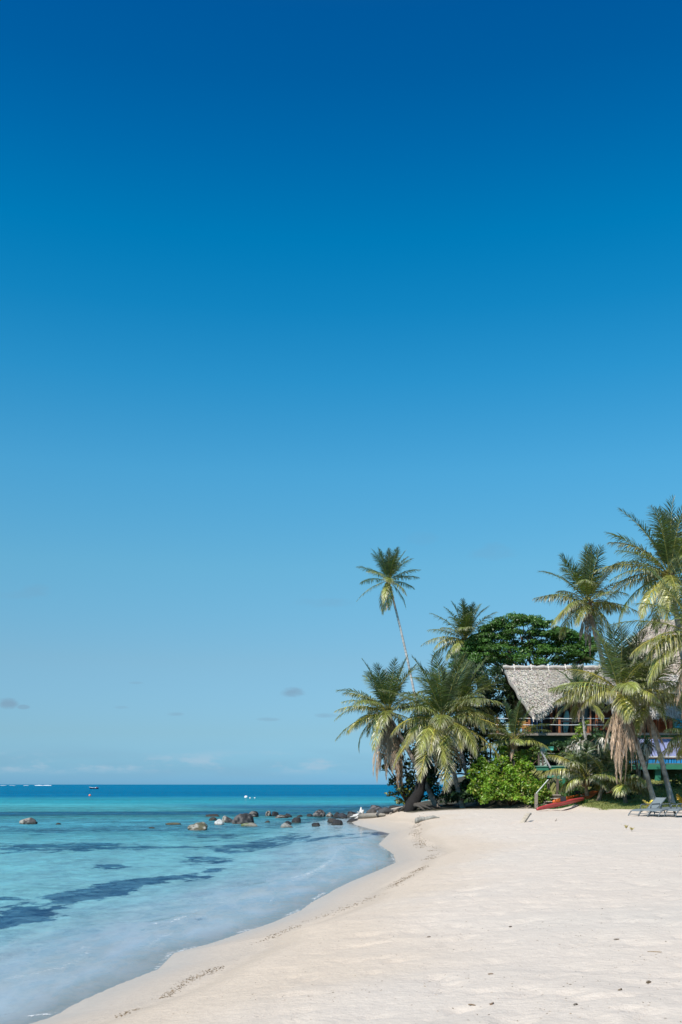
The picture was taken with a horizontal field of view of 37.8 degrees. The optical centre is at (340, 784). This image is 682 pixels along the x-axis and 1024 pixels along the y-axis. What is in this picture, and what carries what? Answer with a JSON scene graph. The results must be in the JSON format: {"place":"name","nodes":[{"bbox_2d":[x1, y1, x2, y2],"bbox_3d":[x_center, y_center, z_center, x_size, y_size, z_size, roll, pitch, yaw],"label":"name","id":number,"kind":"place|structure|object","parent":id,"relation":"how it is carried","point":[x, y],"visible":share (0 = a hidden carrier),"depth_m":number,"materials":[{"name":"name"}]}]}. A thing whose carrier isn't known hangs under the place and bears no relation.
{"place":"outdoors","nodes":[
{"label":"outdoors","id":0,"kind":"place"},
{"bbox_2d":[0,784,444,1015],"bbox_3d":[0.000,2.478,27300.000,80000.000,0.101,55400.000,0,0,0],"label":"sea","id":1,"kind":"structure","parent":0,"point":[174,800],"depth_m":145.78,"materials":[{"name":"liquid"}]},
{"bbox_2d":[0,785,51,785],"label":"surf","id":2,"kind":"structure","parent":1,"relation":"on","point":[27,785],"depth_m":2197.79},
{"bbox_2d":[19,818,37,824],"bbox_3d":[-19.815,2.347,63.115,1.101,0.503,0.852,0,0,-24],"label":"boulder","id":3,"kind":"object","parent":1,"relation":"in","point":[29,821],"visible":1,"depth_m":62.81,"materials":[{"name":"grey stone"}]},
{"bbox_2d":[165,822,181,824],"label":"boulder","id":4,"kind":"object","parent":1,"relation":"in","point":[172,823],"visible":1,"depth_m":61.75,"materials":[{"name":"grey stone"}]},
{"bbox_2d":[187,822,207,831],"bbox_3d":[-7.904,2.327,54.856,1.093,0.539,0.844,0,0,0],"label":"boulder","id":5,"kind":"object","parent":1,"relation":"in","point":[199,826],"visible":1,"depth_m":54.61,"materials":[{"name":"beige stone"}]},
{"bbox_2d":[206,814,218,816],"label":"boulder","id":6,"kind":"object","parent":1,"relation":"in","point":[212,815],"visible":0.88,"depth_m":77.22,"materials":[{"name":"grey stone"}]},
{"bbox_2d":[214,819,223,825],"bbox_3d":[-7.542,2.349,61.599,0.516,0.428,0.537,0,0,29],"label":"boulder","id":7,"kind":"object","parent":1,"relation":"in","point":[219,822],"visible":1,"depth_m":61.50,"materials":[{"name":"white stone"}]},
{"bbox_2d":[222,816,231,823],"bbox_3d":[-7.348,2.308,64.972,0.900,0.541,0.783,0,0,0],"label":"boulder","id":8,"kind":"object","parent":1,"relation":"in","point":[226,820],"visible":0.73,"depth_m":64.74,"materials":[{"name":"grey stone"}]},
{"bbox_2d":[232,813,253,825],"bbox_3d":[-6.236,2.250,63.402,1.474,0.856,1.148,0,0,0],"label":"boulder","id":9,"kind":"object","parent":1,"relation":"in","point":[238,819],"visible":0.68,"depth_m":63.08,"materials":[{"name":"grey stone"}]},
{"bbox_2d":[241,823,257,827],"bbox_3d":[-5.429,2.415,59.241,1.023,0.280,0.808,0,0,0],"label":"boulder","id":10,"kind":"object","parent":1,"relation":"in","point":[246,825],"visible":1,"depth_m":58.95,"materials":[{"name":"beige stone"}]},
{"bbox_2d":[249,811,258,817],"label":"boulder","id":11,"kind":"object","parent":1,"relation":"in","point":[254,814],"visible":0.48,"depth_m":76.09,"materials":[{"name":"grey stone"}]},
{"bbox_2d":[265,811,271,817],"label":"boulder","id":12,"kind":"object","parent":1,"relation":"in","point":[268,813],"visible":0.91,"depth_m":77.86,"materials":[{"name":"grey stone"}]},
{"bbox_2d":[272,811,278,816],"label":"boulder","id":13,"kind":"object","parent":1,"relation":"in","point":[274,814],"visible":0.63,"depth_m":77.88,"materials":[{"name":"grey stone"}]},
{"bbox_2d":[275,815,287,818],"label":"boulder","id":14,"kind":"object","parent":1,"relation":"in","point":[281,817],"visible":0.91,"depth_m":73.82,"materials":[{"name":"grey stone"}]},
{"bbox_2d":[280,823,292,827],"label":"boulder","id":15,"kind":"object","parent":1,"relation":"in","point":[285,825],"visible":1,"depth_m":57.65,"materials":[{"name":"white stone"}]},
{"bbox_2d":[291,817,300,823],"bbox_3d":[-2.929,2.368,64.993,0.641,0.476,0.555,0,0,0],"label":"boulder","id":16,"kind":"object","parent":1,"relation":"in","point":[296,820],"visible":0.99,"depth_m":64.82,"materials":[{"name":"grey stone"}]},
{"bbox_2d":[312,823,319,826],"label":"boulder","id":17,"kind":"object","parent":1,"relation":"in","point":[315,824],"visible":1,"depth_m":59.75,"materials":[{"name":"grey stone"}]},
{"bbox_2d":[313,809,325,817],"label":"boulder","id":18,"kind":"object","parent":1,"relation":"in","point":[319,813],"visible":0.98,"depth_m":77.28,"materials":[{"name":"grey stone"}]},
{"bbox_2d":[0,765,681,1023],"bbox_3d":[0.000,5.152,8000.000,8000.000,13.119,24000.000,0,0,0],"label":"beach ground","id":19,"kind":"structure","parent":0,"point":[61,878],"depth_m":15.64,"materials":[{"name":"beige sand"}]},
{"bbox_2d":[115,823,438,1017],"bbox_3d":[2.191,1.988,33.128,2.287,0.652,48.206,0,0,8],"label":"seaweed wrack","id":20,"kind":"object","parent":19,"relation":"on","point":[289,926],"visible":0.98,"depth_m":14.65,"materials":[{"name":"brown plant"}]},
{"bbox_2d":[332,820,342,824],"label":"boulder","id":21,"kind":"object","parent":19,"relation":"on","point":[336,822],"visible":0.94,"depth_m":62.16,"materials":[{"name":"grey stone"}]},
{"bbox_2d":[337,813,346,818],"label":"boulder","id":22,"kind":"object","parent":19,"relation":"on","point":[341,815],"visible":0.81,"depth_m":74.47,"materials":[{"name":"grey stone"}]},
{"bbox_2d":[347,811,357,817],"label":"boulder","id":23,"kind":"object","parent":19,"relation":"on","point":[350,813],"visible":0.52,"depth_m":75.63,"materials":[{"name":"grey stone"}]},
{"bbox_2d":[350,807,385,818],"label":"driftwood stump","id":24,"kind":"object","parent":19,"relation":"on","point":[361,815],"visible":0.97,"depth_m":65.33,"materials":[{"name":"beige wood"}]},
{"bbox_2d":[366,808,376,812],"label":"boulder","id":25,"kind":"object","parent":19,"relation":"on","point":[372,810],"visible":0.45,"depth_m":83.28,"materials":[{"name":"grey stone"}]},
{"bbox_2d":[370,805,381,809],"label":"boulder","id":26,"kind":"object","parent":19,"relation":"on","point":[375,807],"visible":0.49,"depth_m":99.09,"materials":[{"name":"grey stone"}]},
{"bbox_2d":[376,807,393,816],"bbox_3d":[2.739,1.740,62.269,1.130,0.648,0.422,0,0,0],"label":"boulder","id":27,"kind":"object","parent":19,"relation":"on","point":[384,810],"visible":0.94,"depth_m":62.12,"materials":[{"name":"grey stone"}]},
{"bbox_2d":[335,656,439,806],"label":"coconut palm","id":28,"kind":"object","parent":19,"relation":"on","point":[385,721],"visible":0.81,"depth_m":65.25,"materials":[{"name":"green plant"}]},
{"bbox_2d":[356,546,428,800],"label":"coconut palm","id":29,"kind":"object","parent":19,"relation":"on","point":[389,568],"visible":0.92,"depth_m":99.58,"materials":[{"name":"green plant"}]},
{"bbox_2d":[380,732,431,804],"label":"sea grape tree","id":30,"kind":"object","parent":19,"relation":"on","point":[402,790],"visible":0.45,"depth_m":65.93,"materials":[{"name":"green plant"}]},
{"bbox_2d":[398,759,442,811],"bbox_3d":[5.259,0.216,62.872,2.624,3.783,3.999,0,0,41],"label":"leaning trunk","id":31,"kind":"object","parent":19,"relation":"on","point":[413,801],"visible":0.86,"depth_m":62.15,"materials":[{"name":"brown plant"}]},
{"bbox_2d":[173,810,680,1021],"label":"beach litter","id":32,"kind":"object","parent":19,"relation":"on","point":[500,943],"visible":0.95,"depth_m":9.17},
{"bbox_2d":[415,815,439,822],"bbox_3d":[4.488,1.822,52.089,1.307,0.412,0.348,0,0,-12],"label":"driftwood log","id":33,"kind":"object","parent":19,"relation":"on","point":[419,819],"visible":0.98,"depth_m":51.96,"materials":[{"name":"grey wood"}]},
{"bbox_2d":[378,650,506,807],"bbox_3d":[6.435,-3.422,63.532,8.418,10.179,7.436,0,0,35],"label":"coconut palm","id":34,"kind":"object","parent":19,"relation":"on","point":[442,727],"visible":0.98,"depth_m":62.16,"materials":[{"name":"green plant"}]},
{"bbox_2d":[440,804,458,806],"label":"driftwood branch","id":35,"kind":"object","parent":19,"relation":"on","point":[450,805],"visible":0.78,"depth_m":67.17,"materials":[{"name":"wood"}]},
{"bbox_2d":[409,650,503,803],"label":"coconut palm","id":36,"kind":"object","parent":19,"relation":"on","point":[466,684],"visible":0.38,"depth_m":69.37,"materials":[{"name":"green plant"}]},
{"bbox_2d":[400,662,518,804],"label":"trees","id":37,"kind":"object","parent":19,"relation":"on","point":[454,795],"visible":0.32,"depth_m":70.07,"materials":[{"name":"green plant"}]},
{"bbox_2d":[420,597,509,773],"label":"coconut palm","id":38,"kind":"object","parent":19,"relation":"on","point":[466,623],"visible":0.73,"depth_m":83.16,"materials":[{"name":"green plant"}]},
{"bbox_2d":[464,744,552,805],"bbox_3d":[10.213,-0.646,60.966,5.143,3.943,5.612,0,0,0],"label":"beach shrub","id":39,"kind":"object","parent":19,"relation":"on","point":[515,785],"visible":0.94,"depth_m":60.03,"materials":[{"name":"green plant"}]},
{"bbox_2d":[481,697,551,768],"bbox_3d":[10.878,-2.381,62.581,4.484,6.439,4.740,0,0,0],"label":"coconut palm","id":40,"kind":"object","parent":19,"relation":"on","point":[513,723],"visible":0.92,"depth_m":62.23,"materials":[{"name":"green plant"}]},
{"bbox_2d":[447,611,597,668],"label":"almond tree","id":41,"kind":"object","parent":19,"relation":"on","point":[571,645],"visible":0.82,"depth_m":82.25,"materials":[{"name":"green plant"}]},
{"bbox_2d":[520,813,531,822],"bbox_3d":[7.790,1.441,41.930,0.216,0.487,0.880,0,0,34],"label":"driftwood plank","id":42,"kind":"object","parent":19,"relation":"on","point":[525,817],"visible":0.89,"depth_m":41.85,"materials":[{"name":"beige wood"}]},
{"bbox_2d":[505,744,561,779],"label":"beach shrub","id":43,"kind":"object","parent":19,"relation":"on","point":[534,755],"visible":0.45,"depth_m":65.60,"materials":[{"name":"green plant"}]},
{"bbox_2d":[534,751,570,807],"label":"beach steps","id":44,"kind":"structure","parent":19,"relation":"on","point":[543,768],"depth_m":61.30,"materials":[{"name":"grey wood"}]},
{"bbox_2d":[485,664,632,768],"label":"thatched house","id":45,"kind":"structure","parent":19,"relation":"on","point":[530,684],"depth_m":71.22,"materials":[{"name":"grey wood"}]},
{"bbox_2d":[555,704,564,732],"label":"door","id":46,"kind":"structure","parent":45,"relation":"in","point":[561,715],"depth_m":71.24,"materials":[{"name":"brown wood"}]},
{"bbox_2d":[563,710,568,732],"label":"paddle board","id":47,"kind":"object","parent":45,"relation":"on","point":[565,725],"visible":0.84,"depth_m":70.53,"materials":[{"name":"plastic"}]},
{"bbox_2d":[560,720,581,732],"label":"dark table","id":48,"kind":"object","parent":45,"relation":"on","point":[561,721],"visible":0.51,"depth_m":69.00,"materials":[{"name":"brown wood"}]},
{"bbox_2d":[571,720,588,739],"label":"climbing vine","id":49,"kind":"object","parent":45,"relation":"attached to","point":[580,728],"visible":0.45,"depth_m":65.99,"materials":[{"name":"green plant"}]},
{"bbox_2d":[581,704,590,732],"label":"door","id":50,"kind":"structure","parent":45,"relation":"in","point":[587,710],"depth_m":71.24,"materials":[{"name":"brown wood"}]},
{"bbox_2d":[596,720,605,731],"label":"wooden chair","id":51,"kind":"object","parent":45,"relation":"on","point":[600,725],"visible":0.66,"depth_m":69.49,"materials":[{"name":"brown wood"}]},
{"bbox_2d":[536,795,584,810],"bbox_3d":[12.215,0.999,55.381,3.905,0.849,0.600,0,0,-36],"label":"kayak","id":52,"kind":"object","parent":19,"relation":"on","point":[562,803],"visible":1,"depth_m":55.18,"materials":[{"name":"plastic"}]},
{"bbox_2d":[552,791,584,802],"bbox_3d":[13.641,0.694,58.058,3.128,0.732,0.694,0,0,-23],"label":"kayak","id":53,"kind":"object","parent":19,"relation":"on","point":[567,798],"visible":0.41,"depth_m":57.57,"materials":[{"name":"plastic"}]},
{"bbox_2d":[546,663,605,774],"bbox_3d":[14.606,-3.683,59.788,3.907,7.461,3.679,0,0,43],"label":"coconut palm","id":54,"kind":"object","parent":19,"relation":"on","point":[577,712],"visible":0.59,"depth_m":59.91,"materials":[{"name":"green plant"}]},
{"bbox_2d":[539,741,617,795],"bbox_3d":[13.757,-0.811,57.110,4.978,3.586,3.298,0,0,0],"label":"coconut palm","id":55,"kind":"object","parent":19,"relation":"on","point":[581,763],"visible":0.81,"depth_m":56.80,"materials":[{"name":"green plant"}]},
{"bbox_2d":[564,734,594,771],"bbox_3d":[14.367,-1.564,60.355,2.059,3.010,2.214,0,0,0],"label":"pandanus shrub","id":56,"kind":"object","parent":19,"relation":"on","point":[574,747],"visible":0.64,"depth_m":60.03,"materials":[{"name":"green plant"}]},
{"bbox_2d":[547,727,611,761],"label":"beach shrub","id":57,"kind":"object","parent":19,"relation":"on","point":[563,744],"visible":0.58,"depth_m":65.76,"materials":[{"name":"green plant"}]},
{"bbox_2d":[532,543,644,756],"bbox_3d":[15.598,-8.279,63.223,6.921,14.372,6.115,0,0,0],"label":"coconut palm","id":58,"kind":"object","parent":19,"relation":"on","point":[585,578],"visible":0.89,"depth_m":63.06,"materials":[{"name":"green plant"}]},
{"bbox_2d":[578,790,598,799],"bbox_3d":[14.362,0.583,57.679,2.106,0.955,0.699,0,0,-43],"label":"kayak","id":59,"kind":"object","parent":19,"relation":"on","point":[592,793],"visible":0.68,"depth_m":57.47,"materials":[{"name":"plastic"}]},
{"bbox_2d":[569,743,634,800],"bbox_3d":[14.808,-0.657,56.361,3.674,3.576,3.381,0,0,28],"label":"coconut palm","id":60,"kind":"object","parent":19,"relation":"on","point":[602,763],"visible":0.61,"depth_m":56.38,"materials":[{"name":"green plant"}]},
{"bbox_2d":[566,775,637,799],"bbox_3d":[15.354,0.098,58.881,1.980,1.699,5.353,0,0,-25],"label":"beach shrub","id":61,"kind":"object","parent":19,"relation":"on","point":[591,785],"visible":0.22,"depth_m":57.84,"materials":[{"name":"green plant"}]},
{"bbox_2d":[592,731,621,770],"bbox_3d":[15.877,-1.510,59.372,2.256,3.382,2.947,0,0,35],"label":"pandanus shrub","id":62,"kind":"object","parent":19,"relation":"on","point":[600,740],"visible":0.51,"depth_m":58.77,"materials":[{"name":"green plant"}]},
{"bbox_2d":[548,614,681,799],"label":"coconut palm","id":63,"kind":"object","parent":19,"relation":"on","point":[623,711],"visible":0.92,"depth_m":52.45,"materials":[{"name":"green plant"}]},
{"bbox_2d":[557,739,681,780],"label":"beach bar","id":64,"kind":"object","parent":19,"relation":"on","point":[671,762],"visible":0.24,"depth_m":60.75,"materials":[{"name":"paint"}]},
{"bbox_2d":[594,747,650,802],"bbox_3d":[15.667,-0.422,54.951,3.282,3.382,3.871,0,0,19],"label":"coconut palm","id":65,"kind":"object","parent":19,"relation":"on","point":[621,789],"visible":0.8,"depth_m":54.71,"materials":[{"name":"green plant"}]},
{"bbox_2d":[593,649,681,803],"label":"coconut palm","id":66,"kind":"object","parent":19,"relation":"on","point":[643,719],"visible":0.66,"depth_m":54.64,"materials":[{"name":"green plant"}]},
{"bbox_2d":[595,494,681,662],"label":"coconut palm","id":67,"kind":"object","parent":19,"relation":"on","point":[661,546],"visible":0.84,"depth_m":59.42,"materials":[{"name":"green plant"}]},
{"bbox_2d":[624,734,656,794],"bbox_3d":[17.500,-1.146,57.911,2.434,3.546,2.164,0,0,0],"label":"pandanus shrub","id":68,"kind":"object","parent":19,"relation":"on","point":[647,746],"visible":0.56,"depth_m":57.65,"materials":[{"name":"green plant"}]},
{"bbox_2d":[605,549,681,718],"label":"coconut palm","id":69,"kind":"object","parent":19,"relation":"on","point":[674,641],"visible":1,"depth_m":49.49,"materials":[{"name":"green plant"}]},
{"bbox_2d":[605,674,681,740],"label":"thatched house","id":70,"kind":"structure","parent":19,"relation":"on","point":[671,712],"depth_m":66.44,"materials":[{"name":"brown wood"}]},
{"bbox_2d":[647,714,656,732],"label":"louvred door","id":71,"kind":"structure","parent":70,"relation":"in","point":[655,722],"depth_m":66.50,"materials":[{"name":"brown wood"}]},
{"bbox_2d":[658,717,667,732],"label":"louvred door","id":72,"kind":"structure","parent":70,"relation":"in","point":[660,724],"depth_m":66.50,"materials":[{"name":"brown wood"}]},
{"bbox_2d":[672,717,681,731],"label":"window","id":73,"kind":"structure","parent":70,"relation":"in","point":[674,726],"depth_m":66.42,"materials":[{"name":"blue glass"}]},
{"bbox_2d":[628,797,665,815],"bbox_3d":[14.090,1.037,45.672,1.944,0.889,0.674,0,0,-30],"label":"sun lounger","id":74,"kind":"object","parent":19,"relation":"on","point":[658,800],"visible":0.62,"depth_m":45.85,"materials":[{"name":"paint"}]},
{"bbox_2d":[620,619,681,738],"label":"thatched house","id":75,"kind":"structure","parent":19,"relation":"on","point":[648,636],"depth_m":78.09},
{"bbox_2d":[629,774,681,793],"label":"beach shrub","id":76,"kind":"object","parent":19,"relation":"on","point":[673,783],"visible":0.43,"depth_m":59.12,"materials":[{"name":"green plant"}]},
{"bbox_2d":[638,803,675,816],"bbox_3d":[14.365,1.145,44.987,2.004,0.600,0.674,0,0,-30],"label":"sun lounger","id":77,"kind":"object","parent":19,"relation":"on","point":[648,809],"visible":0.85,"depth_m":44.79,"materials":[{"name":"paint"}]},
{"bbox_2d":[647,803,681,816],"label":"sun lounger","id":78,"kind":"object","parent":19,"relation":"on","point":[661,810],"visible":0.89,"depth_m":44.15,"materials":[{"name":"paint"}]},
{"bbox_2d":[654,706,681,764],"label":"coconut palm","id":79,"kind":"object","parent":19,"relation":"on","point":[672,746],"visible":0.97,"depth_m":52.14,"materials":[{"name":"green plant"}]},
{"bbox_2d":[664,803,681,816],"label":"sun lounger","id":80,"kind":"object","parent":19,"relation":"on","point":[677,809],"visible":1,"depth_m":43.57,"materials":[{"name":"paint"}]},
{"bbox_2d":[676,794,681,806],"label":"palm seedling","id":81,"kind":"object","parent":19,"relation":"on","point":[678,797],"visible":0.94,"depth_m":53.52,"materials":[{"name":"green plant"}]},
{"bbox_2d":[0,0,681,783],"label":"sky","id":82,"kind":"structure","parent":0,"point":[291,292],"materials":[{"name":"blue"}]},
{"bbox_2d":[533,778,681,809],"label":"lawn grass","id":83,"kind":"structure","parent":0,"point":[614,804],"depth_m":57.14,"materials":[{"name":"green plant"}]}
]}

